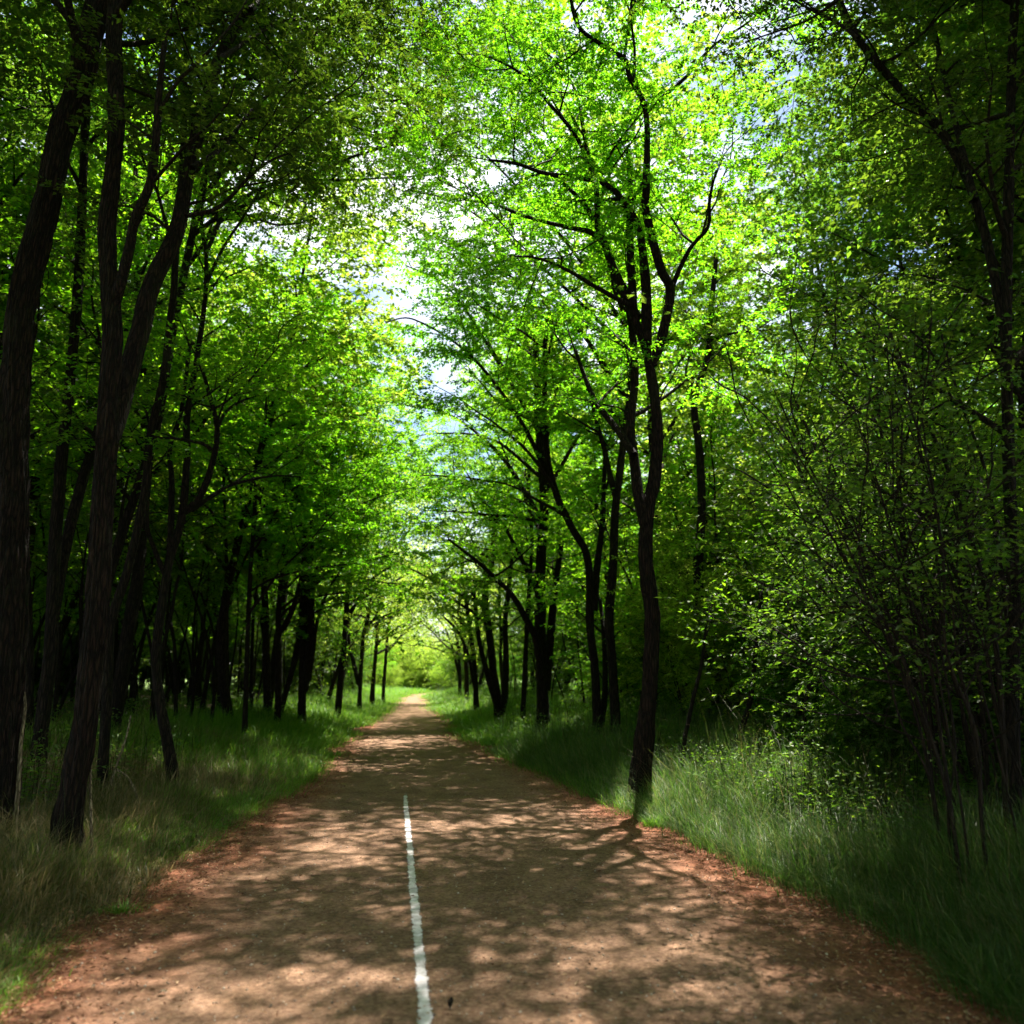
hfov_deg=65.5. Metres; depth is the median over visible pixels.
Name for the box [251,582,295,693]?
pole sapling
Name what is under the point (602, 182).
broadleaf tree
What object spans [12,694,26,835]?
dead stem
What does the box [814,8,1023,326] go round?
woodland tree
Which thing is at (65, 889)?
broad grass
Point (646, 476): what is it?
woodland tree
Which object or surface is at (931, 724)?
thicket stem
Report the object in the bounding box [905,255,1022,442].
woodland tree
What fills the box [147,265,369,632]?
woodland tree
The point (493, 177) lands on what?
sky
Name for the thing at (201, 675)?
pole sapling
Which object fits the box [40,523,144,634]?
pole sapling
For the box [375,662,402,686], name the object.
leafy shrub
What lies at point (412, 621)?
woodland tree
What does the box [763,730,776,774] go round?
weed
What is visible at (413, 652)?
leafy shrub
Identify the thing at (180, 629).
pole sapling
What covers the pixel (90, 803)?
dead stem
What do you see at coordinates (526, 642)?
slender tree
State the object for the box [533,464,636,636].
woodland tree
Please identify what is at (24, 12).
woodland tree
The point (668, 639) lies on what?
leafy shrub
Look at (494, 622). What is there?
woodland tree
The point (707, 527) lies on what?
leafy shrub
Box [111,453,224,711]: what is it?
pole sapling
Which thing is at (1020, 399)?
woodland tree
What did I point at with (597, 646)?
leafy shrub
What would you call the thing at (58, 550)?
slender tree
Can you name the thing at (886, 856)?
tall grass
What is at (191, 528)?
pole sapling
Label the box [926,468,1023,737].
leafy shrub
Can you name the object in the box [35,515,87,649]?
pole sapling
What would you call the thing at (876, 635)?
thicket stem
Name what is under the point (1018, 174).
woodland tree
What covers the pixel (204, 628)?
pole sapling
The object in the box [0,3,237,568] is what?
woodland tree
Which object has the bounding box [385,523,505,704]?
broadleaf tree
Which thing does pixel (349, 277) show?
woodland tree
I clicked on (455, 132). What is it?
broadleaf tree
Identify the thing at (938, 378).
woodland tree
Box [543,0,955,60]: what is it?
woodland tree
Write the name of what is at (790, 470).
leafy shrub
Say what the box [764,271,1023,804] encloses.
thicket stem
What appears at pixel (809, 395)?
woodland tree
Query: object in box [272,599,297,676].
pole sapling
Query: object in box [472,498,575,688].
woodland tree
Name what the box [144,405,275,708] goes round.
woodland tree
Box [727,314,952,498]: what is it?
woodland tree
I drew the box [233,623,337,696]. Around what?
leafy shrub
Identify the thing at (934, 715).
thicket stem
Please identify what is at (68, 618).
woodland tree
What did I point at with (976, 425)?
woodland tree
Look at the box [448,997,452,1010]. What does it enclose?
fallen leaf
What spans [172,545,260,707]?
pole sapling
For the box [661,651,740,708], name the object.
leafy shrub
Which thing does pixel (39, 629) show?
pole sapling
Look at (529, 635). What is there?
pole sapling
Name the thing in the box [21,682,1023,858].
undergrowth
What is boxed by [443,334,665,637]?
woodland tree
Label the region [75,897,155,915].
grass tuft
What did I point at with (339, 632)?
pole sapling
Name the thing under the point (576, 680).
pole sapling
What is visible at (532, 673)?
woodland tree
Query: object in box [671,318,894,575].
woodland tree
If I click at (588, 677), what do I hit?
leafy shrub
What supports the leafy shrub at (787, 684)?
on the ground at (48, 795)
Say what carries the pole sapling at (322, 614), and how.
on the ground at (48, 795)
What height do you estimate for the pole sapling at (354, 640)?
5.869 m
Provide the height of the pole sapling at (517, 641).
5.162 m
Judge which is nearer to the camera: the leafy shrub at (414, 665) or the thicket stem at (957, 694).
the thicket stem at (957, 694)
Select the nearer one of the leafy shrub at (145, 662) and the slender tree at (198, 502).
the slender tree at (198, 502)
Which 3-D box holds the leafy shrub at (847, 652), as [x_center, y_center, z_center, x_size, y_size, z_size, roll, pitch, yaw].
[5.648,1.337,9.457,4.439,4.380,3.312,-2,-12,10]
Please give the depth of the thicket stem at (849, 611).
5.47 m
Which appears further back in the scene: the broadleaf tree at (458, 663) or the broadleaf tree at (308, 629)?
the broadleaf tree at (458, 663)
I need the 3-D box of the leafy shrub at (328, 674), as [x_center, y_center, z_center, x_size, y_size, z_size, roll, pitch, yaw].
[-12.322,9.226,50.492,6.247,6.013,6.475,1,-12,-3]
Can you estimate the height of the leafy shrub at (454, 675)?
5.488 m
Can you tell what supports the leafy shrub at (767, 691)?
on the ground at (48, 795)
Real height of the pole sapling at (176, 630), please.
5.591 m
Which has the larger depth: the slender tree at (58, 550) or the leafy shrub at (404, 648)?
the leafy shrub at (404, 648)
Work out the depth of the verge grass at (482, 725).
18.89 m
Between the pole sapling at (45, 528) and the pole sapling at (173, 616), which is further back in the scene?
the pole sapling at (173, 616)
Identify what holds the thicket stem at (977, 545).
on the ground at (48, 795)
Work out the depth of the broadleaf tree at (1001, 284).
7.40 m
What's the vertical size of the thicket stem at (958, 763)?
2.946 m
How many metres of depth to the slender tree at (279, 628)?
19.83 m
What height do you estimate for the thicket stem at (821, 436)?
4.315 m
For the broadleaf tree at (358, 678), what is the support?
on the ground at (48, 795)
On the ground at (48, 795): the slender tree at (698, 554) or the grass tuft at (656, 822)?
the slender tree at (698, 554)
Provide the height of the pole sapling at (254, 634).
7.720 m
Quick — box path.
[0,693,1023,1023]
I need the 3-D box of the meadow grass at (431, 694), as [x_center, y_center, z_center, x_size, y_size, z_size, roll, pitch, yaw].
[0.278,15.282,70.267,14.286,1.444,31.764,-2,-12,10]
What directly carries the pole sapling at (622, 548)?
on the ground at (48, 795)
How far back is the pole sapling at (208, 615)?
21.99 m
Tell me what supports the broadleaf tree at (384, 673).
on the ground at (48, 795)
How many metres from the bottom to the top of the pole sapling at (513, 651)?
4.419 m
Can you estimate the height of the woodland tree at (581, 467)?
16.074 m
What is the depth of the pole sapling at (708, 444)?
18.02 m
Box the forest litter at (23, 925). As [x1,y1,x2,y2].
[0,696,1002,940]
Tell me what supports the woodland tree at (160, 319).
on the ground at (48, 795)
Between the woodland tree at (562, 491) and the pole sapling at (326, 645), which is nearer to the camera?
the woodland tree at (562, 491)
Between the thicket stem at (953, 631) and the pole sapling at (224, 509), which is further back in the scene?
the pole sapling at (224, 509)
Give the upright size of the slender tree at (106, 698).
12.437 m
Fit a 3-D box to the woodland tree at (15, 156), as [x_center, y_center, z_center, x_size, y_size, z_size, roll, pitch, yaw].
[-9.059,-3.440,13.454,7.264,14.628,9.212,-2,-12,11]
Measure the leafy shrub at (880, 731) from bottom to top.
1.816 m
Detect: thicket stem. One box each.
[616,303,1023,905]
[618,280,1023,868]
[655,297,1023,885]
[665,355,1023,847]
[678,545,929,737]
[688,247,1023,816]
[693,448,1023,801]
[701,571,1023,823]
[714,257,961,838]
[717,410,1005,755]
[718,176,1023,878]
[719,299,1020,799]
[722,327,968,761]
[726,302,1023,853]
[728,379,889,752]
[731,211,1022,832]
[732,445,1023,883]
[734,448,1023,811]
[745,217,1020,812]
[747,244,1023,853]
[748,426,1023,773]
[749,225,1023,891]
[750,404,1023,848]
[755,252,1023,822]
[763,374,1023,798]
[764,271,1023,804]
[767,364,1023,789]
[771,267,1023,859]
[772,409,1023,715]
[796,461,1023,778]
[804,379,1023,819]
[809,516,1023,703]
[811,310,1023,775]
[817,381,1023,805]
[819,384,1023,805]
[853,456,1023,696]
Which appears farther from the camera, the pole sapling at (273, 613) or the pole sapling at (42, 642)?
the pole sapling at (42, 642)
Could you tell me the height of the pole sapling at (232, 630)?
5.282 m
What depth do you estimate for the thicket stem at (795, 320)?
5.29 m
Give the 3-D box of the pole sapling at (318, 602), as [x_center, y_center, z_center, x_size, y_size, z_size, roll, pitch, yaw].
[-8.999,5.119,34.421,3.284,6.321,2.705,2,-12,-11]
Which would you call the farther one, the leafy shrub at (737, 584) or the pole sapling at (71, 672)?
the pole sapling at (71, 672)
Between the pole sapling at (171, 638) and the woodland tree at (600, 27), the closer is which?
the woodland tree at (600, 27)
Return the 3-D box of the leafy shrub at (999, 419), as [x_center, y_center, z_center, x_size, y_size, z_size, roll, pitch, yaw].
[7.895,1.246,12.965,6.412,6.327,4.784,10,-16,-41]
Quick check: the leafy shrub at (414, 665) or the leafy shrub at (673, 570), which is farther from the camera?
the leafy shrub at (414, 665)
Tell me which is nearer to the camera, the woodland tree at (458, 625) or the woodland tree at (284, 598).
the woodland tree at (284, 598)
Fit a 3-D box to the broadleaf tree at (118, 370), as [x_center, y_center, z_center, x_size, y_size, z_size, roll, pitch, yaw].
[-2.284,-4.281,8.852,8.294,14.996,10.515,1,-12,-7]
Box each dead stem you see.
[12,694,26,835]
[89,766,93,855]
[107,715,130,792]
[116,769,138,803]
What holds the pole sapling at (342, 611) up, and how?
on the ground at (48, 795)
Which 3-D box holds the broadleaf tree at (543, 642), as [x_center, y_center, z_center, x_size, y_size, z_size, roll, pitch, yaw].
[-0.208,-0.782,19.597,7.286,12.127,7.224,4,-12,-17]
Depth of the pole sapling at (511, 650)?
34.70 m
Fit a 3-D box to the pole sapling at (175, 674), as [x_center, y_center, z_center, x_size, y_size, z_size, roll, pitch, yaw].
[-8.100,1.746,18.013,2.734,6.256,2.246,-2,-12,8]
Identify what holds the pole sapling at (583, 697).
on the ground at (48, 795)
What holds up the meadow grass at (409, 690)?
on the ground at (48, 795)
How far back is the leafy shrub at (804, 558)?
11.50 m
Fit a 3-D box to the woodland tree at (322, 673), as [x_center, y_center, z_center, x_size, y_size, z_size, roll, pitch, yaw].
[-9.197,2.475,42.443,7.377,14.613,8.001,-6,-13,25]
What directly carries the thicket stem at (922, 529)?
on the ground at (48, 795)
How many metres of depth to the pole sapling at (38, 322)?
10.19 m
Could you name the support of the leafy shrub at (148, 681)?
on the ground at (48, 795)
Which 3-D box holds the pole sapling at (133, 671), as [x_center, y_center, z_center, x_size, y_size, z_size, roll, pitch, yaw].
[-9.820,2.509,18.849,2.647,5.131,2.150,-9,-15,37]
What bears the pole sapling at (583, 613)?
on the ground at (48, 795)
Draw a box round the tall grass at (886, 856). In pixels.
[475,696,1023,1023]
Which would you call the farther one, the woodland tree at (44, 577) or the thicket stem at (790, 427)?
the woodland tree at (44, 577)
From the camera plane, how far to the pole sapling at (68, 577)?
22.90 m
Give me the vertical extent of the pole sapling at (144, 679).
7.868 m
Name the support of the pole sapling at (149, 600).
on the ground at (48, 795)
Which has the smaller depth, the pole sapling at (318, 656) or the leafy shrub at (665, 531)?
the leafy shrub at (665, 531)
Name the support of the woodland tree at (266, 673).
on the ground at (48, 795)
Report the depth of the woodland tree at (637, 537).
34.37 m
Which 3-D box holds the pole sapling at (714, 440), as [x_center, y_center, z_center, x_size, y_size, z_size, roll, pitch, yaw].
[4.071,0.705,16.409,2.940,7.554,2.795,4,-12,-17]
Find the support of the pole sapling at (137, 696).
on the ground at (48, 795)
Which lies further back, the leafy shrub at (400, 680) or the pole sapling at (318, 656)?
the leafy shrub at (400, 680)
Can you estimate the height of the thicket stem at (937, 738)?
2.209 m
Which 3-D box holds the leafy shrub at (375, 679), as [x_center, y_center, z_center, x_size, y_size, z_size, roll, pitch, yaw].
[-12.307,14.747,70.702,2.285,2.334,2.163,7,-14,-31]
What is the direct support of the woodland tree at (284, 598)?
on the ground at (48, 795)
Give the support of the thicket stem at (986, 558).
on the ground at (48, 795)
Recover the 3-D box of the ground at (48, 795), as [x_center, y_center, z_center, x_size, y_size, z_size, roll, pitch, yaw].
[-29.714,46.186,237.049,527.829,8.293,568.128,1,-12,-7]
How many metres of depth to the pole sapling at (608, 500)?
20.40 m
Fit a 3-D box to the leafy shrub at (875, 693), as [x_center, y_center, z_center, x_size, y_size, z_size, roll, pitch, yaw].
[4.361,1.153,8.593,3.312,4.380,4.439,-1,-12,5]
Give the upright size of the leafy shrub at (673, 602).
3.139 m
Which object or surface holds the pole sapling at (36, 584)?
on the ground at (48, 795)
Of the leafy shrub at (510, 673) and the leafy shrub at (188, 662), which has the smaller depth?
the leafy shrub at (188, 662)
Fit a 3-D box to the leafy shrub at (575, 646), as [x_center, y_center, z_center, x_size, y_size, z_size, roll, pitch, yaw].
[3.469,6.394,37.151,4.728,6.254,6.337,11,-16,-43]
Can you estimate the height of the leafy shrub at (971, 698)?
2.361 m
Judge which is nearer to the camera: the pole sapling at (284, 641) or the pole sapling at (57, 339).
the pole sapling at (57, 339)
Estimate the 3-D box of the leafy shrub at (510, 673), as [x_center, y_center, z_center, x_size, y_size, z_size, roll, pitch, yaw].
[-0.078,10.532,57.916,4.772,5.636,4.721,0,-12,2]
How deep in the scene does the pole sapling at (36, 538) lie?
23.00 m
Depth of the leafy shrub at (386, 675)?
71.93 m
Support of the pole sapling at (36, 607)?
on the ground at (48, 795)
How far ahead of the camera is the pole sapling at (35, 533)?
14.25 m
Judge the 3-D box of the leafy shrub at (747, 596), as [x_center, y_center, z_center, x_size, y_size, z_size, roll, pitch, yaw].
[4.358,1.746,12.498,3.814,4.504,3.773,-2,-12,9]
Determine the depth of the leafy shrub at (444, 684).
76.50 m
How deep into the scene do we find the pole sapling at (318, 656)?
39.52 m
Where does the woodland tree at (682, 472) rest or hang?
on the ground at (48, 795)
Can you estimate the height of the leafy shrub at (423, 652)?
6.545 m
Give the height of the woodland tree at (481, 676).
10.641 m
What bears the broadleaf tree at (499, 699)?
on the ground at (48, 795)
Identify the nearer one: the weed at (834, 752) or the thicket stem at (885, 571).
the thicket stem at (885, 571)
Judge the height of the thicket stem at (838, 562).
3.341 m
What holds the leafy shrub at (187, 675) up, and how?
on the ground at (48, 795)
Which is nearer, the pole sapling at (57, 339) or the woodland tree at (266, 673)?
the pole sapling at (57, 339)
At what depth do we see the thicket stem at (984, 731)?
6.38 m
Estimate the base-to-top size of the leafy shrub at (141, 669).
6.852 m
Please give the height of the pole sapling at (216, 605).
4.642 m
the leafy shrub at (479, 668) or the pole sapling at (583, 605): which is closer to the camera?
the pole sapling at (583, 605)
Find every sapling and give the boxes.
[0,186,195,461]
[0,208,63,384]
[0,235,123,733]
[29,495,47,549]
[30,411,207,657]
[30,434,84,532]
[30,454,122,723]
[30,454,124,715]
[30,475,161,650]
[30,527,79,605]
[30,536,47,584]
[31,472,86,595]
[31,558,78,632]
[33,583,75,682]
[34,481,120,649]
[34,498,89,713]
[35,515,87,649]
[36,570,73,701]
[37,468,71,543]
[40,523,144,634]
[45,322,248,738]
[50,414,197,723]
[63,528,157,716]
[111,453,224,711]
[112,467,223,718]
[115,453,246,720]
[116,411,261,730]
[119,522,215,664]
[120,577,185,706]
[121,458,221,715]
[125,575,192,706]
[126,590,175,702]
[128,587,191,700]
[129,581,194,704]
[130,460,246,709]
[134,569,193,638]
[139,584,191,643]
[141,600,178,694]
[143,564,208,705]
[145,494,266,717]
[148,467,255,703]
[150,545,233,696]
[150,557,216,701]
[153,357,293,717]
[161,595,199,663]
[165,553,251,700]
[168,604,218,702]
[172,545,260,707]
[173,529,244,707]
[174,564,250,644]
[176,564,217,692]
[177,567,242,705]
[181,406,303,714]
[182,509,270,685]
[217,521,293,695]
[220,439,288,707]
[229,559,291,668]
[230,591,246,694]
[230,604,255,693]
[231,583,275,701]
[240,580,296,698]
[242,557,298,642]
[243,545,320,701]
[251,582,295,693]
[255,594,298,656]
[269,568,336,660]
[270,572,329,688]
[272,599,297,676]
[282,579,337,640]
[290,550,372,665]
[293,546,343,692]
[296,610,341,680]
[297,581,329,694]
[315,603,341,689]
[316,609,336,691]
[320,554,373,678]
[332,604,371,685]
[473,593,517,693]
[493,627,523,689]
[495,611,519,690]
[509,586,527,693]
[510,593,547,675]
[518,534,581,694]
[520,585,568,697]
[544,449,667,708]
[546,525,637,704]
[546,597,594,703]
[552,434,637,704]
[557,565,586,694]
[572,553,622,694]
[623,371,776,700]
[634,462,750,706]
[656,412,774,707]
[668,571,737,772]
[688,400,796,521]
[733,540,832,752]
[744,422,832,494]
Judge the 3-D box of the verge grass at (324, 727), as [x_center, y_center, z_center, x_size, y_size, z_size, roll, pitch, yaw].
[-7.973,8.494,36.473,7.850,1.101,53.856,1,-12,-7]
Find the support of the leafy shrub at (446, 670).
on the ground at (48, 795)
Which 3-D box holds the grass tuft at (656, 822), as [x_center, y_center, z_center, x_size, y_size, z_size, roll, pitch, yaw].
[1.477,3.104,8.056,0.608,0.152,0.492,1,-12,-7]
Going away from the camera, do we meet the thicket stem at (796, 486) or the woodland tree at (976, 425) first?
the thicket stem at (796, 486)
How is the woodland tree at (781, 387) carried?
on the ground at (48, 795)
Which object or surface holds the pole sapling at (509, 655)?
on the ground at (48, 795)
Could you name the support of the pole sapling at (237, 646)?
on the ground at (48, 795)
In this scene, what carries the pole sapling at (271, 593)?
on the ground at (48, 795)
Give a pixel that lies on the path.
(404, 741)
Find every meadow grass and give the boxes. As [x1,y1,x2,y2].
[164,683,454,697]
[412,681,573,696]
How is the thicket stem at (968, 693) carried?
on the ground at (48, 795)
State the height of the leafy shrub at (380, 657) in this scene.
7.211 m
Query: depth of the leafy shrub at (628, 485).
17.96 m
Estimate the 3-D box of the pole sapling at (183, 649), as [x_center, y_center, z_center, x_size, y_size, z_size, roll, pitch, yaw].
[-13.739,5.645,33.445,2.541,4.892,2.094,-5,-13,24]
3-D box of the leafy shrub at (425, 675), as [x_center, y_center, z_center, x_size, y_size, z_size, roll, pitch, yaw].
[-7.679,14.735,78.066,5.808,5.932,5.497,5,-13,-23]
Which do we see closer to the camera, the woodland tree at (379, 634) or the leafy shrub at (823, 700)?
the leafy shrub at (823, 700)
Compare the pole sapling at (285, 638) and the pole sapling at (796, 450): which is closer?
the pole sapling at (796, 450)
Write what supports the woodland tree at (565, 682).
on the ground at (48, 795)
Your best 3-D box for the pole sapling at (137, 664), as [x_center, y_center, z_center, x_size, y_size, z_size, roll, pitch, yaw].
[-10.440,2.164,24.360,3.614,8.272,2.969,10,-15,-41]
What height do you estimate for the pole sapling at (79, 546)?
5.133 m
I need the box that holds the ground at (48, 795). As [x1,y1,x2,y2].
[0,667,1013,985]
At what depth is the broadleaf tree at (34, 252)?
7.45 m
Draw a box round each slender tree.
[0,0,345,773]
[0,2,454,784]
[49,0,343,789]
[121,252,477,733]
[200,387,456,723]
[331,201,679,735]
[359,0,771,735]
[377,398,638,723]
[600,203,867,718]
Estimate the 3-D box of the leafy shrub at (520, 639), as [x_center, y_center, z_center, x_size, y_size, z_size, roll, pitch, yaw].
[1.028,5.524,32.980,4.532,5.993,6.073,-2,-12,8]
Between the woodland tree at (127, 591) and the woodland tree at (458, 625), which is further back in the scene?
the woodland tree at (458, 625)
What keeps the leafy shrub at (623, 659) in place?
on the ground at (48, 795)
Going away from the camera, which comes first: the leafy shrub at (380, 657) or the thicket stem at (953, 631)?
the thicket stem at (953, 631)
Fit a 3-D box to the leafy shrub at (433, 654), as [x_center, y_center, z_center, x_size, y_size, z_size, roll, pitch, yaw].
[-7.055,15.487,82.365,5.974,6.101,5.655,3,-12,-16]
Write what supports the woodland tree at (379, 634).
on the ground at (48, 795)
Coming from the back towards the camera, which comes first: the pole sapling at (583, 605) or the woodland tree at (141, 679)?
the woodland tree at (141, 679)
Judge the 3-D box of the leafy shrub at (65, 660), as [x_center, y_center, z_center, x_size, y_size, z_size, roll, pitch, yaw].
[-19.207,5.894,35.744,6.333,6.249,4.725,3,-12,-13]
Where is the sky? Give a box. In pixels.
[1,0,1017,652]
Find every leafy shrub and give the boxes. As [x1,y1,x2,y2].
[33,598,151,697]
[33,602,166,694]
[136,605,244,690]
[136,628,187,692]
[144,647,209,687]
[164,599,244,698]
[203,592,260,691]
[208,608,345,696]
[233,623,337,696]
[255,608,361,693]
[292,624,351,687]
[311,625,352,688]
[312,615,358,688]
[320,609,380,688]
[325,618,367,687]
[326,644,381,691]
[357,632,399,685]
[364,668,382,684]
[368,633,426,679]
[370,620,439,679]
[375,660,396,686]
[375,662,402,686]
[378,636,415,672]
[391,672,406,687]
[394,643,434,686]
[398,667,423,686]
[405,637,454,688]
[406,631,457,682]
[407,665,424,687]
[423,664,450,688]
[424,635,450,677]
[425,625,495,690]
[429,642,495,689]
[435,679,451,689]
[447,617,513,686]
[478,628,535,683]
[488,581,588,698]
[513,629,576,684]
[533,590,629,694]
[553,569,696,709]
[570,435,781,711]
[570,612,664,696]
[574,621,673,699]
[599,534,757,716]
[601,499,773,714]
[620,449,774,696]
[640,548,811,724]
[653,518,753,705]
[657,543,785,712]
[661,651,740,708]
[663,469,918,720]
[665,490,793,686]
[667,396,1023,726]
[667,493,863,733]
[674,474,860,713]
[702,541,995,768]
[704,443,913,609]
[705,470,942,727]
[723,569,866,724]
[727,410,976,539]
[727,573,884,736]
[755,422,1023,760]
[755,430,994,728]
[787,639,965,787]
[795,602,956,766]
[807,411,1023,744]
[808,447,1023,752]
[825,620,998,751]
[857,399,1023,518]
[871,398,1022,498]
[895,593,1023,814]
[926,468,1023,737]
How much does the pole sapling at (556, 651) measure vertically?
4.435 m
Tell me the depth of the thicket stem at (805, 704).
10.25 m
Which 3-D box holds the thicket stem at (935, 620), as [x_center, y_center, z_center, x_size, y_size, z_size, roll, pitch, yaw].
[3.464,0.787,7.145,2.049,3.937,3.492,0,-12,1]
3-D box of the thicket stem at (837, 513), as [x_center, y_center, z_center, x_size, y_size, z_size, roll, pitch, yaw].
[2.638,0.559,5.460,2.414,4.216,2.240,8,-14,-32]
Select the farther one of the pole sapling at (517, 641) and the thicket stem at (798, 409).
the pole sapling at (517, 641)
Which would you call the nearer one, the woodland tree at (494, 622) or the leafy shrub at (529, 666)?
the woodland tree at (494, 622)
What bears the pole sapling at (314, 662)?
on the ground at (48, 795)
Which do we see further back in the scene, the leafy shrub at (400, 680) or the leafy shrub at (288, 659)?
the leafy shrub at (400, 680)
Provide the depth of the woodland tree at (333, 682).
34.02 m
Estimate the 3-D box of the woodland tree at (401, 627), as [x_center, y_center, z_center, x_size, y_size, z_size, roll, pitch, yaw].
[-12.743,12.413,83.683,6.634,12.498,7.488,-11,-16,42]
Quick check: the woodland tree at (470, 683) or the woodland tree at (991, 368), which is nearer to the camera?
the woodland tree at (991, 368)
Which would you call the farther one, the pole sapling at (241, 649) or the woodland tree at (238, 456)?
the pole sapling at (241, 649)
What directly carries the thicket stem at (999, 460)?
on the ground at (48, 795)
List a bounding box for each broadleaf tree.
[0,0,351,832]
[0,0,554,856]
[111,0,537,589]
[236,305,453,725]
[287,473,470,708]
[320,402,483,716]
[334,393,584,721]
[338,535,464,705]
[349,234,680,730]
[354,543,453,700]
[369,464,536,710]
[369,550,502,697]
[374,0,854,802]
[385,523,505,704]
[579,0,1023,842]
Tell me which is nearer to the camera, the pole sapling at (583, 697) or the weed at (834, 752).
the weed at (834, 752)
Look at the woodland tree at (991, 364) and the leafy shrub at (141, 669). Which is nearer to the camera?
the woodland tree at (991, 364)
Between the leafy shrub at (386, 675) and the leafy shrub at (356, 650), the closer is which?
the leafy shrub at (356, 650)
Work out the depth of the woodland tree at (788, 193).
20.59 m
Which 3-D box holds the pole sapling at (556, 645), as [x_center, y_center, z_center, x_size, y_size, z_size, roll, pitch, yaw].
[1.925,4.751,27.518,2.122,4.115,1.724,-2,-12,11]
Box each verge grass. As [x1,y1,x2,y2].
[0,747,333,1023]
[23,683,414,785]
[417,683,989,815]
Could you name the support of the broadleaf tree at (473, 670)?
on the ground at (48, 795)
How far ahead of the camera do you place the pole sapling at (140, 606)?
27.79 m
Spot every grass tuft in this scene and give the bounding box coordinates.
[0,975,55,993]
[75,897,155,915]
[634,813,671,826]
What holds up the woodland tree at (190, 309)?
on the ground at (48, 795)
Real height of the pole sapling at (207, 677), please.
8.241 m
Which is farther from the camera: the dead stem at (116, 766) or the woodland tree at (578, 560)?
the woodland tree at (578, 560)
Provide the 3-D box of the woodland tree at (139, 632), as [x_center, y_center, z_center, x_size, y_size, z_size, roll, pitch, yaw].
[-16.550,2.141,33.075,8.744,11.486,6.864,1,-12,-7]
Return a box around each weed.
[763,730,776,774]
[826,736,840,772]
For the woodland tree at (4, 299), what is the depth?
14.19 m
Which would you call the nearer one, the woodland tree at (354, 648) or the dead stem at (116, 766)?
the dead stem at (116, 766)
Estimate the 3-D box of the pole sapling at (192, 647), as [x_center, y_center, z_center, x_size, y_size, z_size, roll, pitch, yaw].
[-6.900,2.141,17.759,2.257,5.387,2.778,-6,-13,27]
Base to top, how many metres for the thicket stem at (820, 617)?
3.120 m
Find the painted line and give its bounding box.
[403,794,432,1023]
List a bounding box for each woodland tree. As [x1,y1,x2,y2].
[0,0,153,207]
[0,0,173,108]
[0,0,218,431]
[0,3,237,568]
[0,6,355,730]
[0,20,166,575]
[0,140,58,329]
[2,209,207,506]
[5,38,251,720]
[30,296,229,703]
[31,489,130,614]
[33,482,215,661]
[36,87,290,679]
[38,316,263,588]
[42,410,260,647]
[43,49,450,719]
[84,221,503,714]
[122,226,411,704]
[139,626,144,690]
[142,553,245,698]
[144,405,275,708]
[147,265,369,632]
[151,304,314,628]
[180,552,210,693]
[196,320,343,700]
[287,457,399,688]
[316,427,431,701]
[324,556,366,689]
[331,553,397,674]
[338,550,413,685]
[370,599,425,644]
[382,599,439,644]
[434,286,631,666]
[434,566,496,688]
[437,567,497,684]
[442,453,568,688]
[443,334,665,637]
[448,278,687,706]
[461,444,611,687]
[462,526,532,687]
[464,559,519,684]
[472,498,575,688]
[484,0,821,706]
[511,455,602,689]
[512,539,623,648]
[525,434,643,616]
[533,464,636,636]
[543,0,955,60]
[577,195,805,593]
[585,363,751,701]
[617,475,724,605]
[622,412,692,574]
[671,292,831,530]
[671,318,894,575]
[677,56,1017,471]
[706,1,1023,410]
[726,330,856,483]
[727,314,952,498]
[746,277,901,502]
[750,52,1019,457]
[763,7,1023,497]
[789,5,1023,357]
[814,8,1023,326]
[834,0,1023,395]
[851,285,994,433]
[853,0,1023,119]
[862,281,1021,501]
[875,0,1023,255]
[901,43,1018,339]
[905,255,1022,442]
[933,264,1020,420]
[975,322,1021,448]
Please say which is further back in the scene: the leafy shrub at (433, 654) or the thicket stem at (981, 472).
the leafy shrub at (433, 654)
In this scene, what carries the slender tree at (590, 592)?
on the ground at (48, 795)
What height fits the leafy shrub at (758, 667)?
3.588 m
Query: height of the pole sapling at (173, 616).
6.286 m
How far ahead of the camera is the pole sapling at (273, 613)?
28.14 m
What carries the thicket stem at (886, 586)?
on the ground at (48, 795)
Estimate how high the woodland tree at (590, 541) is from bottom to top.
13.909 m
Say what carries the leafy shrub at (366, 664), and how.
on the ground at (48, 795)
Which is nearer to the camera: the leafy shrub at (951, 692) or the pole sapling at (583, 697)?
the leafy shrub at (951, 692)
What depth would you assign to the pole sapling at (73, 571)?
13.72 m
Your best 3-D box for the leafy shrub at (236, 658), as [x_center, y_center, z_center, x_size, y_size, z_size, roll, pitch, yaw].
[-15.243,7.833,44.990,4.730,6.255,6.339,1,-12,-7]
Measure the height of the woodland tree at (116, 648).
17.120 m

